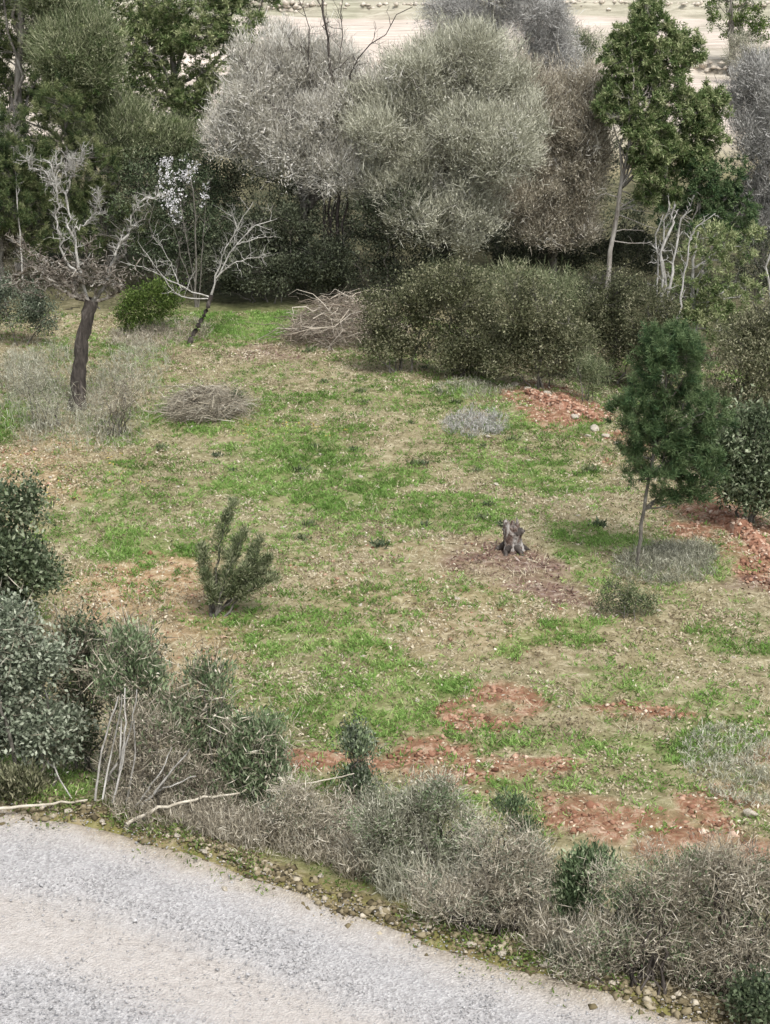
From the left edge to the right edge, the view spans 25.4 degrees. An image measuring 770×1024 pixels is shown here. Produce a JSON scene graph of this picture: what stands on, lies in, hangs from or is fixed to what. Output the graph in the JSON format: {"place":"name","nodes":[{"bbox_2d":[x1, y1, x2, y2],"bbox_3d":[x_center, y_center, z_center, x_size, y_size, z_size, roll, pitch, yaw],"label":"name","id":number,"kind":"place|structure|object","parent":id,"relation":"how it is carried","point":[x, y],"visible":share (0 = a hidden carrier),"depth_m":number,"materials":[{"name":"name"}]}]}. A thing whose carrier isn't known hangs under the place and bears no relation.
{"place":"outdoors","nodes":[
{"label":"outdoors","id":0,"kind":"place"},
{"bbox_2d":[0,803,750,1023],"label":"gravel road","id":1,"kind":"structure","parent":0,"point":[29,941],"depth_m":19.32,"materials":[{"name":"gravel"}]},
{"bbox_2d":[0,0,769,1023],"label":"ground","id":2,"kind":"structure","parent":0,"point":[358,20],"depth_m":31.95,"materials":[{"name":"plant"}]},
{"bbox_2d":[8,146,23,289],"bbox_3d":[-11.562,-9.056,53.750,0.576,4.829,0.731,7,21,19],"label":"dead sapling","id":3,"kind":"object","parent":2,"relation":"on","point":[22,260],"visible":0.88,"depth_m":53.87,"materials":[{"name":"wood"}]},
{"bbox_2d":[0,208,34,276],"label":"dry shrub","id":4,"kind":"object","parent":2,"relation":"on","point":[5,253],"visible":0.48,"depth_m":55.20,"materials":[{"name":"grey plant"}]},
{"bbox_2d":[0,101,44,288],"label":"pine sapling","id":5,"kind":"object","parent":2,"relation":"on","point":[8,219],"visible":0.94,"depth_m":53.58,"materials":[{"name":"green plant"}]},
{"bbox_2d":[0,343,46,405],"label":"dry weeds","id":6,"kind":"object","parent":2,"relation":"on","point":[14,356],"visible":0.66,"depth_m":45.69,"materials":[{"name":"plant"}]},
{"bbox_2d":[0,756,56,804],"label":"tussock","id":7,"kind":"object","parent":2,"relation":"on","point":[9,778],"visible":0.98,"depth_m":22.39,"materials":[{"name":"plant"}]},
{"bbox_2d":[0,265,64,346],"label":"green bush","id":8,"kind":"object","parent":2,"relation":"on","point":[34,311],"visible":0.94,"depth_m":48.47,"materials":[{"name":"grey plant"}]},
{"bbox_2d":[0,0,69,270],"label":"pine tree","id":9,"kind":"object","parent":2,"relation":"on","point":[10,47],"visible":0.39,"depth_m":56.88,"materials":[{"name":"green plant"}]},
{"bbox_2d":[0,468,73,635],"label":"evergreen shrub","id":10,"kind":"object","parent":2,"relation":"on","point":[29,565],"visible":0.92,"depth_m":28.10,"materials":[{"name":"green plant"}]},
{"bbox_2d":[0,345,76,428],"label":"dry shrub","id":11,"kind":"object","parent":2,"relation":"on","point":[29,374],"visible":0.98,"depth_m":40.63,"materials":[{"name":"grey plant"}]},
{"bbox_2d":[0,112,99,261],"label":"evergreen shrub","id":12,"kind":"object","parent":2,"relation":"on","point":[53,221],"visible":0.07,"depth_m":60.35,"materials":[{"name":"green plant"}]},
{"bbox_2d":[0,570,103,787],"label":"silver shrub","id":13,"kind":"object","parent":2,"relation":"on","point":[28,729],"visible":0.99,"depth_m":22.64,"materials":[{"name":"grey plant"}]},
{"bbox_2d":[0,62,160,288],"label":"pine sapling","id":14,"kind":"object","parent":2,"relation":"on","point":[81,196],"visible":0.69,"depth_m":54.27,"materials":[{"name":"green plant"}]},
{"bbox_2d":[0,329,173,453],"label":"dry weeds","id":15,"kind":"object","parent":2,"relation":"on","point":[69,409],"visible":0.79,"depth_m":42.77,"materials":[{"name":"plant"}]},
{"bbox_2d":[1,135,173,411],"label":"dead tree","id":16,"kind":"object","parent":2,"relation":"on","point":[83,334],"visible":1,"depth_m":41.16,"materials":[{"name":"wood"}]},
{"bbox_2d":[0,0,207,233],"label":"pine tree","id":17,"kind":"object","parent":2,"relation":"on","point":[126,80],"visible":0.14,"depth_m":63.05,"materials":[{"name":"green plant"}]},
{"bbox_2d":[35,592,180,772],"bbox_3d":[-3.887,2.455,23.738,2.357,2.993,1.890,0,19,0],"label":"dark shrub","id":18,"kind":"object","parent":2,"relation":"on","point":[79,629],"visible":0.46,"depth_m":23.59,"materials":[{"name":"green plant"}]},
{"bbox_2d":[9,0,214,277],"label":"tree","id":19,"kind":"object","parent":2,"relation":"on","point":[86,44],"visible":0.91,"depth_m":53.94,"materials":[{"name":"green plant"}]},
{"bbox_2d":[73,363,151,440],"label":"dry shrub","id":20,"kind":"object","parent":2,"relation":"on","point":[129,405],"visible":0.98,"depth_m":39.79,"materials":[{"name":"grey plant"}]},
{"bbox_2d":[69,587,224,794],"bbox_3d":[-3.171,2.544,22.605,2.102,3.242,1.598,0,19,0],"label":"shoot bush","id":21,"kind":"object","parent":2,"relation":"on","point":[120,671],"visible":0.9,"depth_m":22.46,"materials":[{"name":"green plant"}]},
{"bbox_2d":[106,274,189,336],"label":"green bush","id":22,"kind":"object","parent":2,"relation":"on","point":[161,301],"visible":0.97,"depth_m":49.55,"materials":[{"name":"green leaves"},{"name":"grey bark"}]},
{"bbox_2d":[80,109,226,264],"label":"evergreen shrub","id":23,"kind":"object","parent":2,"relation":"on","point":[158,220],"visible":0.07,"depth_m":59.95,"materials":[{"name":"green plant"}]},
{"bbox_2d":[101,311,215,346],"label":"dry weeds","id":24,"kind":"object","parent":2,"relation":"on","point":[128,335],"visible":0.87,"depth_m":49.54,"materials":[{"name":"plant"}]},
{"bbox_2d":[82,682,247,814],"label":"dry shrub","id":25,"kind":"object","parent":2,"relation":"on","point":[145,762],"visible":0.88,"depth_m":22.43,"materials":[{"name":"grey plant"}]},
{"bbox_2d":[125,792,239,825],"bbox_3d":[-2.633,3.827,22.160,1.551,0.168,0.136,-9,21,-23],"label":"fallen pole","id":26,"kind":"object","parent":25,"relation":"on","point":[160,807],"visible":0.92,"depth_m":22.12,"materials":[{"name":"wood"}]},
{"bbox_2d":[96,769,257,842],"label":"dry weeds","id":27,"kind":"object","parent":2,"relation":"on","point":[197,817],"visible":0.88,"depth_m":22.11,"materials":[{"name":"plant"}]},
{"bbox_2d":[99,132,255,292],"bbox_3d":[-6.648,-9.561,54.949,4.999,5.384,3.144,0,19,0],"label":"evergreen shrub","id":28,"kind":"object","parent":2,"relation":"on","point":[126,176],"visible":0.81,"depth_m":54.58,"materials":[{"name":"green plant"}]},
{"bbox_2d":[8,415,347,511],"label":"yellow leaves","id":29,"kind":"object","parent":2,"relation":"on","point":[149,460],"visible":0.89,"depth_m":38.76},
{"bbox_2d":[154,152,214,306],"bbox_3d":[-6.146,-8.710,52.846,1.935,4.833,1.382,0,19,0],"label":"blossom tree","id":30,"kind":"object","parent":2,"relation":"on","point":[195,248],"visible":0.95,"depth_m":52.66,"materials":[{"name":"grey plant"}]},
{"bbox_2d":[115,0,282,268],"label":"pine tree","id":31,"kind":"object","parent":2,"relation":"on","point":[177,26],"visible":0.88,"depth_m":55.52,"materials":[{"name":"green plant"}]},
{"bbox_2d":[120,197,278,344],"bbox_3d":[-5.319,-6.692,48.144,4.916,4.377,1.553,0,19,0],"label":"fan tree","id":32,"kind":"object","parent":2,"relation":"on","point":[205,311],"visible":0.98,"depth_m":48.11,"materials":[{"name":"grey plant"}]},
{"bbox_2d":[143,631,262,795],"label":"shoot bush","id":33,"kind":"object","parent":2,"relation":"on","point":[209,675],"visible":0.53,"depth_m":22.92,"materials":[{"name":"green plant"}]},
{"bbox_2d":[138,374,271,428],"bbox_3d":[-4.414,-2.768,41.788,3.286,1.080,2.972,-12,23,-31],"label":"brush pile","id":34,"kind":"object","parent":2,"relation":"on","point":[192,401],"visible":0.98,"depth_m":41.43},
{"bbox_2d":[193,494,283,617],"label":"juniper bush","id":35,"kind":"object","parent":2,"relation":"on","point":[247,577],"visible":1,"depth_m":29.57,"materials":[{"name":"green needles"},{"name":"grey bark"}]},
{"bbox_2d":[191,687,321,821],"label":"shoot bush","id":36,"kind":"object","parent":2,"relation":"on","point":[261,755],"visible":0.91,"depth_m":22.45,"materials":[{"name":"green plant"}]},
{"bbox_2d":[191,191,331,303],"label":"dark shrub","id":37,"kind":"object","parent":2,"relation":"on","point":[231,277],"visible":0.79,"depth_m":53.40,"materials":[{"name":"green plant"}]},
{"bbox_2d":[205,789,359,867],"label":"dry weeds","id":38,"kind":"object","parent":2,"relation":"on","point":[291,846],"visible":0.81,"depth_m":21.51,"materials":[{"name":"plant"}]},
{"bbox_2d":[192,135,378,250],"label":"dark shrub","id":39,"kind":"object","parent":2,"relation":"on","point":[232,174],"visible":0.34,"depth_m":60.24,"materials":[{"name":"green plant"}]},
{"bbox_2d":[193,3,400,294],"bbox_3d":[-2.475,-11.296,53.881,7.322,9.220,4.443,0,19,0],"label":"wild olive","id":40,"kind":"object","parent":2,"relation":"on","point":[258,129],"visible":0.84,"depth_m":52.68,"materials":[{"name":"grey plant"}]},
{"bbox_2d":[233,762,371,869],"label":"dry shrub","id":41,"kind":"object","parent":2,"relation":"on","point":[306,806],"visible":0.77,"depth_m":21.62,"materials":[{"name":"grey plant"}]},
{"bbox_2d":[238,0,412,296],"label":"bare tree","id":42,"kind":"object","parent":2,"relation":"on","point":[337,205],"visible":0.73,"depth_m":52.52,"materials":[{"name":"brown plant"}]},
{"bbox_2d":[244,288,439,352],"bbox_3d":[-1.208,-5.623,48.456,4.458,2.106,4.313,15,25,37],"label":"brush pile","id":43,"kind":"object","parent":2,"relation":"on","point":[312,326],"visible":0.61,"depth_m":48.09,"materials":[{"name":"wood"}]},
{"bbox_2d":[307,777,400,883],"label":"dry weeds","id":44,"kind":"object","parent":2,"relation":"on","point":[344,867],"visible":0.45,"depth_m":21.04,"materials":[{"name":"plant"}]},
{"bbox_2d":[245,173,463,304],"bbox_3d":[-0.938,-8.504,53.410,6.965,4.368,2.819,1,19,4],"label":"dark shrub","id":45,"kind":"object","parent":2,"relation":"on","point":[328,265],"visible":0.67,"depth_m":53.16,"materials":[{"name":"green plant"}]},
{"bbox_2d":[327,708,392,812],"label":"shoot bush","id":46,"kind":"object","parent":2,"relation":"on","point":[356,743],"visible":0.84,"depth_m":23.05,"materials":[{"name":"green plant"}]},
{"bbox_2d":[2,789,725,1019],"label":"verge weeds","id":47,"kind":"object","parent":2,"relation":"on","point":[33,799],"visible":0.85,"depth_m":20.63,"materials":[{"name":"green plant"}]},
{"bbox_2d":[369,536,391,548],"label":"weed tuft","id":48,"kind":"object","parent":2,"relation":"on","point":[378,543],"visible":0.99,"depth_m":33.29,"materials":[{"name":"green plant"}]},
{"bbox_2d":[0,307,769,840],"bbox_3d":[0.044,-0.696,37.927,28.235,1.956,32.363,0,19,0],"label":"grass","id":49,"kind":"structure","parent":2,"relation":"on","point":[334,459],"depth_m":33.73,"materials":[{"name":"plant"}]},
{"bbox_2d":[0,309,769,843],"bbox_3d":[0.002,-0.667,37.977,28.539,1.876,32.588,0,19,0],"label":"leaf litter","id":50,"kind":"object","parent":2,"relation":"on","point":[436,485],"visible":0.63,"depth_m":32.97,"materials":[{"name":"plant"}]},
{"bbox_2d":[0,379,769,839],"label":"red clods","id":51,"kind":"object","parent":2,"relation":"on","point":[562,765],"visible":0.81,"depth_m":26.36,"materials":[{"name":"soil"}]},
{"bbox_2d":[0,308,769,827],"bbox_3d":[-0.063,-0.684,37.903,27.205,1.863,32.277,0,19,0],"label":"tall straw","id":52,"kind":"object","parent":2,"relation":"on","point":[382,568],"visible":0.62,"depth_m":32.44,"materials":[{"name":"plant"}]},
{"bbox_2d":[0,311,769,840],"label":"field pebbles","id":53,"kind":"object","parent":2,"relation":"on","point":[384,587],"visible":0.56,"depth_m":31.87,"materials":[{"name":"grey stone"}]},
{"bbox_2d":[0,793,769,1023],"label":"verge rubble","id":54,"kind":"object","parent":2,"relation":"on","point":[678,997],"visible":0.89,"depth_m":19.93,"materials":[{"name":"stone"}]},
{"bbox_2d":[0,799,87,809],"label":"fallen pole","id":55,"kind":"object","parent":54,"relation":"on","point":[29,805],"visible":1,"depth_m":22.21,"materials":[{"name":"wood"}]},
{"bbox_2d":[345,253,463,373],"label":"mastic bush","id":56,"kind":"object","parent":2,"relation":"on","point":[415,295],"visible":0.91,"depth_m":44.66,"materials":[{"name":"green plant"}]},
{"bbox_2d":[330,758,502,895],"bbox_3d":[0.428,3.878,20.803,2.223,2.068,1.224,0,19,0],"label":"grey shrub","id":57,"kind":"object","parent":2,"relation":"on","point":[395,819],"visible":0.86,"depth_m":20.65,"materials":[{"name":"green plant"}]},
{"bbox_2d":[364,818,507,928],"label":"dry weeds","id":58,"kind":"object","parent":2,"relation":"on","point":[398,885],"visible":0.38,"depth_m":20.46,"materials":[{"name":"plant"}]},
{"bbox_2d":[112,0,769,14],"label":"dry stone wall","id":59,"kind":"structure","parent":2,"relation":"on","point":[285,3],"depth_m":130.74,"materials":[{"name":"stone"}]},
{"bbox_2d":[323,1,564,302],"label":"wild olive","id":60,"kind":"object","parent":2,"relation":"on","point":[473,66],"visible":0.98,"depth_m":52.05,"materials":[{"name":"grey plant"}]},
{"bbox_2d":[427,373,514,398],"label":"dry weeds","id":61,"kind":"object","parent":2,"relation":"on","point":[468,390],"visible":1,"depth_m":43.61,"materials":[{"name":"plant"}]},
{"bbox_2d":[438,403,512,438],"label":"dry weeds","id":62,"kind":"object","parent":2,"relation":"on","point":[477,422],"visible":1,"depth_m":40.86,"materials":[{"name":"plant"}]},
{"bbox_2d":[405,247,546,380],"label":"mastic bush","id":63,"kind":"object","parent":2,"relation":"on","point":[457,344],"visible":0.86,"depth_m":44.10,"materials":[{"name":"green plant"}]},
{"bbox_2d":[392,800,565,941],"bbox_3d":[1.114,4.182,19.606,2.178,2.014,1.176,0,19,0],"label":"dry shrub","id":64,"kind":"object","parent":2,"relation":"on","point":[506,887],"visible":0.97,"depth_m":19.54,"materials":[{"name":"beige plant"}]},
{"bbox_2d":[229,341,769,611],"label":"bark litter","id":65,"kind":"object","parent":2,"relation":"on","point":[558,576],"visible":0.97,"depth_m":32.21,"materials":[{"name":"plant"}]},
{"bbox_2d":[410,0,595,218],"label":"wild olive","id":66,"kind":"object","parent":2,"relation":"on","point":[555,16],"visible":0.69,"depth_m":64.48,"materials":[{"name":"grey plant"}]},
{"bbox_2d":[495,518,530,555],"bbox_3d":[2.452,0.444,32.928,0.704,0.823,0.695,12,23,31],"label":"stump","id":67,"kind":"object","parent":2,"relation":"on","point":[512,542],"visible":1,"depth_m":32.85,"materials":[{"name":"wood"}]},
{"bbox_2d":[486,784,545,847],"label":"shoot bush","id":68,"kind":"object","parent":2,"relation":"on","point":[512,802],"visible":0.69,"depth_m":21.13,"materials":[{"name":"green plant"}]},
{"bbox_2d":[474,255,596,316],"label":"dry shrub","id":69,"kind":"object","parent":2,"relation":"on","point":[565,284],"visible":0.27,"depth_m":52.88,"materials":[{"name":"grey plant"}]},
{"bbox_2d":[473,256,606,388],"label":"mastic bush","id":70,"kind":"object","parent":2,"relation":"on","point":[529,324],"visible":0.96,"depth_m":43.26,"materials":[{"name":"green plant"}]},
{"bbox_2d":[475,38,621,297],"bbox_3d":[5.279,-11.343,57.217,5.971,8.776,4.329,0,19,0],"label":"wild olive","id":71,"kind":"object","parent":2,"relation":"on","point":[577,144],"visible":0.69,"depth_m":56.43,"materials":[{"name":"grey plant"}]},
{"bbox_2d":[402,138,695,262],"bbox_3d":[6.032,-11.887,62.958,12.024,5.302,3.177,0,19,0],"label":"dark shrub","id":72,"kind":"object","parent":2,"relation":"on","point":[645,222],"visible":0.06,"depth_m":63.11,"materials":[{"name":"green plant"}]},
{"bbox_2d":[523,387,602,421],"bbox_3d":[4.374,-2.701,42.416,0.698,0.508,3.380,-15,24,-36],"label":"earth heap","id":73,"kind":"object","parent":2,"relation":"on","point":[562,401],"visible":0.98,"depth_m":42.22,"materials":[{"name":"soil"}]},
{"bbox_2d":[510,830,619,959],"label":"dry weeds","id":74,"kind":"object","parent":2,"relation":"on","point":[543,929],"visible":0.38,"depth_m":19.39,"materials":[{"name":"plant"}]},
{"bbox_2d":[473,214,666,288],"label":"dark shrub","id":75,"kind":"object","parent":2,"relation":"on","point":[620,249],"visible":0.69,"depth_m":58.69,"materials":[{"name":"green plant"}]},
{"bbox_2d":[548,17,609,71],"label":"dark shrub","id":76,"kind":"object","parent":2,"relation":"on","point":[588,39],"visible":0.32,"depth_m":72.94,"materials":[{"name":"grey plant"}]},
{"bbox_2d":[542,835,621,943],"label":"evergreen shrub","id":77,"kind":"object","parent":2,"relation":"on","point":[569,885],"visible":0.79,"depth_m":19.40,"materials":[{"name":"green plant"}]},
{"bbox_2d":[557,343,624,401],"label":"dry shrub","id":78,"kind":"object","parent":2,"relation":"on","point":[590,377],"visible":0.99,"depth_m":42.79,"materials":[{"name":"green plant"}]},
{"bbox_2d":[545,255,649,384],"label":"mastic bush","id":79,"kind":"object","parent":2,"relation":"on","point":[607,301],"visible":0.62,"depth_m":48.17,"materials":[{"name":"green plant"}]},
{"bbox_2d":[588,516,608,527],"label":"weed tuft","id":80,"kind":"object","parent":2,"relation":"on","point":[601,523],"visible":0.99,"depth_m":34.47,"materials":[{"name":"green plant"}]},
{"bbox_2d":[533,915,685,972],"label":"grey shrub","id":81,"kind":"object","parent":2,"relation":"on","point":[557,949],"visible":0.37,"depth_m":19.01,"materials":[{"name":"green plant"}]},
{"bbox_2d":[591,570,666,620],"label":"dark shrub","id":82,"kind":"object","parent":2,"relation":"on","point":[628,595],"visible":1,"depth_m":29.78,"materials":[{"name":"green plant"}]},
{"bbox_2d":[524,60,736,72],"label":"dry stone wall","id":83,"kind":"structure","parent":2,"relation":"on","point":[704,66],"depth_m":108.83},
{"bbox_2d":[532,824,739,996],"bbox_3d":[2.761,4.459,18.606,2.209,2.101,1.271,5,20,13],"label":"dry shrub","id":84,"kind":"object","parent":2,"relation":"on","point":[660,896],"visible":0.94,"depth_m":18.57,"materials":[{"name":"beige plant"}]},
{"bbox_2d":[613,273,686,390],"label":"mastic bush","id":85,"kind":"object","parent":2,"relation":"on","point":[670,311],"visible":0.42,"depth_m":47.07,"materials":[{"name":"green plant"}]},
{"bbox_2d":[591,874,716,959],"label":"shoot bush","id":86,"kind":"object","parent":2,"relation":"on","point":[623,911],"visible":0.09,"depth_m":19.22,"materials":[{"name":"grey plant"}]},
{"bbox_2d":[588,0,735,286],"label":"pine tree","id":87,"kind":"object","parent":2,"relation":"on","point":[655,138],"visible":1,"depth_m":54.66,"materials":[{"name":"green plant"}]},
{"bbox_2d":[608,530,722,585],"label":"dry weeds","id":88,"kind":"object","parent":2,"relation":"on","point":[658,555],"visible":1,"depth_m":32.24,"materials":[{"name":"plant"}]},
{"bbox_2d":[598,314,739,567],"bbox_3d":[5.234,-1.164,31.355,2.654,5.008,1.692,0,19,0],"label":"pine sapling","id":89,"kind":"object","parent":2,"relation":"on","point":[683,443],"visible":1,"depth_m":31.06,"materials":[{"name":"green plant"}]},
{"bbox_2d":[647,194,721,382],"bbox_3d":[8.323,-6.321,48.249,1.943,5.472,0.930,-3,20,-10],"label":"snag","id":90,"kind":"object","parent":2,"relation":"on","point":[662,266],"visible":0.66,"depth_m":47.88,"materials":[{"name":"grey plant"}]},
{"bbox_2d":[611,886,769,988],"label":"dry weeds","id":91,"kind":"object","parent":2,"relation":"on","point":[657,970],"visible":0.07,"depth_m":18.93,"materials":[{"name":"plant"}]},
{"bbox_2d":[676,842,709,877],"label":"shoot bush","id":92,"kind":"object","parent":2,"relation":"on","point":[684,850],"visible":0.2,"depth_m":19.31,"materials":[{"name":"grey plant"}]},
{"bbox_2d":[648,142,762,305],"bbox_3d":[10.573,-9.398,56.608,3.867,5.810,2.459,0,19,0],"label":"pine tree","id":93,"kind":"object","parent":2,"relation":"on","point":[716,191],"visible":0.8,"depth_m":55.92,"materials":[{"name":"green plant"}]},
{"bbox_2d":[657,818,769,998],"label":"dry shrub","id":94,"kind":"object","parent":2,"relation":"on","point":[733,949],"visible":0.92,"depth_m":18.30,"materials":[{"name":"beige plant"}]},
{"bbox_2d":[660,216,768,348],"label":"shrub","id":95,"kind":"object","parent":2,"relation":"on","point":[695,312],"visible":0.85,"depth_m":49.77,"materials":[{"name":"green plant"}]},
{"bbox_2d":[676,714,769,806],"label":"dry weeds","id":96,"kind":"object","parent":2,"relation":"on","point":[762,776],"visible":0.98,"depth_m":24.63,"materials":[{"name":"plant"}]},
{"bbox_2d":[694,384,769,522],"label":"evergreen shrub","id":97,"kind":"object","parent":2,"relation":"on","point":[748,484],"visible":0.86,"depth_m":33.74,"materials":[{"name":"green plant"}]},
{"bbox_2d":[701,283,769,434],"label":"olive shrub","id":98,"kind":"object","parent":2,"relation":"on","point":[747,333],"visible":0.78,"depth_m":42.13,"materials":[{"name":"green plant"}]},
{"bbox_2d":[703,0,769,76],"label":"round tree","id":99,"kind":"object","parent":2,"relation":"on","point":[732,24],"visible":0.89,"depth_m":107.45,"materials":[{"name":"green plant"}]},
{"bbox_2d":[703,504,769,561],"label":"earth heap","id":100,"kind":"object","parent":2,"relation":"on","point":[742,527],"visible":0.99,"depth_m":33.81,"materials":[{"name":"soil"}]},
{"bbox_2d":[712,228,769,314],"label":"dark shrub","id":101,"kind":"object","parent":2,"relation":"on","point":[744,269],"visible":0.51,"depth_m":55.28,"materials":[{"name":"green plant"}]},
{"bbox_2d":[714,31,769,301],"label":"wild olive","id":102,"kind":"object","parent":2,"relation":"on","point":[752,89],"visible":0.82,"depth_m":56.01,"materials":[{"name":"grey plant"}]},
{"bbox_2d":[716,963,769,1023],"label":"evergreen shrub","id":103,"kind":"object","parent":2,"relation":"on","point":[750,998],"visible":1,"depth_m":17.84,"materials":[{"name":"green plant"}]},
{"bbox_2d":[719,22,766,83],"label":"grey bush","id":104,"kind":"object","parent":2,"relation":"on","point":[737,42],"visible":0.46,"depth_m":104.30,"materials":[{"name":"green plant"}]},
{"bbox_2d":[743,808,758,817],"bbox_3d":[4.992,4.117,23.286,0.218,0.138,0.146,9,15,15],"label":"stone","id":105,"kind":"object","parent":2,"relation":"on","point":[747,811],"visible":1,"depth_m":23.25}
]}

